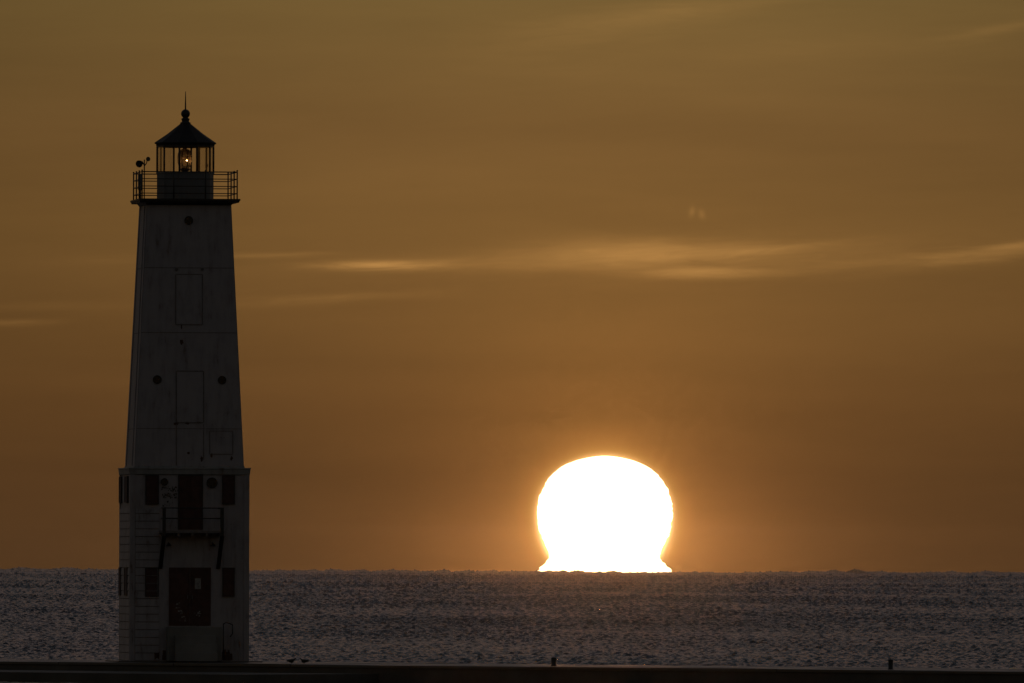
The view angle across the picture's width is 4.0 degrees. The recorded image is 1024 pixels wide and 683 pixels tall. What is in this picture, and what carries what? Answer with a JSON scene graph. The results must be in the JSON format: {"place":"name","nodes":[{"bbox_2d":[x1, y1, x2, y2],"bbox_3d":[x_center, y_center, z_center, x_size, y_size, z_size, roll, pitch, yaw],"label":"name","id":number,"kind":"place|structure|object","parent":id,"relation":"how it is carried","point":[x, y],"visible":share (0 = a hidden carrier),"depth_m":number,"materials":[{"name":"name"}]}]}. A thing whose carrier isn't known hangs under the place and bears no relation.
{"place":"outdoors","nodes":[
{"label":"outdoors","id":0,"kind":"place"},
{"bbox_2d":[138,174,140,197],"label":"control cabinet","id":1,"kind":"object","parent":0,"point":[140,184],"visible":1,"depth_m":550.97,"materials":[{"name":"metal"}]},
{"bbox_2d":[0,567,1023,682],"bbox_3d":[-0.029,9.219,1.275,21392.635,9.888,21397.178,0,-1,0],"label":"water","id":2,"kind":"structure","parent":0,"point":[854,617],"depth_m":1126.96,"materials":[{"name":"black liquid"}]},
{"bbox_2d":[0,659,1023,682],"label":"breakwater","id":3,"kind":"object","parent":2,"relation":"in","point":[72,671],"visible":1,"depth_m":534.80,"materials":[{"name":"concrete"}]},
{"bbox_2d":[118,91,250,660],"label":"lighthouse","id":4,"kind":"object","parent":3,"relation":"on","point":[183,567],"visible":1,"depth_m":548.97,"materials":[{"name":"white paint"}]},
{"bbox_2d":[118,476,121,502],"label":"window","id":5,"kind":"structure","parent":4,"relation":"in","point":[120,477],"depth_m":552.21,"materials":[{"name":"black glass"}]},
{"bbox_2d":[118,567,121,595],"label":"window","id":6,"kind":"structure","parent":4,"relation":"in","point":[119,568],"depth_m":552.48,"materials":[{"name":"black glass"}]},
{"bbox_2d":[124,567,127,595],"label":"window","id":7,"kind":"structure","parent":4,"relation":"in","point":[125,568],"depth_m":549.92,"materials":[{"name":"black glass"}]},
{"bbox_2d":[124,476,128,502],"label":"window","id":8,"kind":"structure","parent":4,"relation":"in","point":[126,478],"depth_m":549.65,"materials":[{"name":"black glass"}]},
{"bbox_2d":[136,157,149,197],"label":"floodlight mast","id":9,"kind":"object","parent":4,"relation":"on","point":[139,163],"visible":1,"depth_m":549.11,"materials":[{"name":"black metal"}]},
{"bbox_2d":[145,475,158,503],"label":"window","id":10,"kind":"structure","parent":4,"relation":"in","point":[151,481],"depth_m":548.45,"materials":[{"name":"black glass"}]},
{"bbox_2d":[145,568,158,596],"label":"window","id":11,"kind":"structure","parent":4,"relation":"in","point":[151,574],"depth_m":548.45,"materials":[{"name":"black glass"}]},
{"bbox_2d":[169,567,189,625],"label":"entrance door","id":12,"kind":"structure","parent":4,"relation":"in","point":[179,578],"depth_m":548.58,"materials":[{"name":"metal"}]},
{"bbox_2d":[178,474,202,529],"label":"balcony door","id":13,"kind":"structure","parent":4,"relation":"in","point":[190,486],"depth_m":548.58,"materials":[{"name":"black paint"}]},
{"bbox_2d":[190,567,210,625],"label":"entrance door","id":14,"kind":"structure","parent":4,"relation":"in","point":[200,578],"depth_m":548.58,"materials":[{"name":"metal"}]},
{"bbox_2d":[222,475,234,503],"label":"window","id":15,"kind":"structure","parent":4,"relation":"in","point":[228,481],"depth_m":548.85,"materials":[{"name":"black glass"}]},
{"bbox_2d":[222,568,234,596],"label":"window","id":16,"kind":"structure","parent":4,"relation":"in","point":[228,574],"depth_m":548.71,"materials":[{"name":"black glass"}]},
{"bbox_2d":[551,657,556,665],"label":"bollard","id":17,"kind":"object","parent":3,"relation":"on","point":[553,661],"visible":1,"depth_m":532.97,"materials":[{"name":"black metal"}]},
{"bbox_2d":[888,659,893,669],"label":"bollard","id":18,"kind":"object","parent":3,"relation":"on","point":[890,664],"visible":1,"depth_m":521.70,"materials":[{"name":"black metal"}]},
{"bbox_2d":[0,0,1023,572],"label":"sky","id":19,"kind":"structure","parent":0,"point":[737,286],"materials":[{"name":"orange"}]}
]}

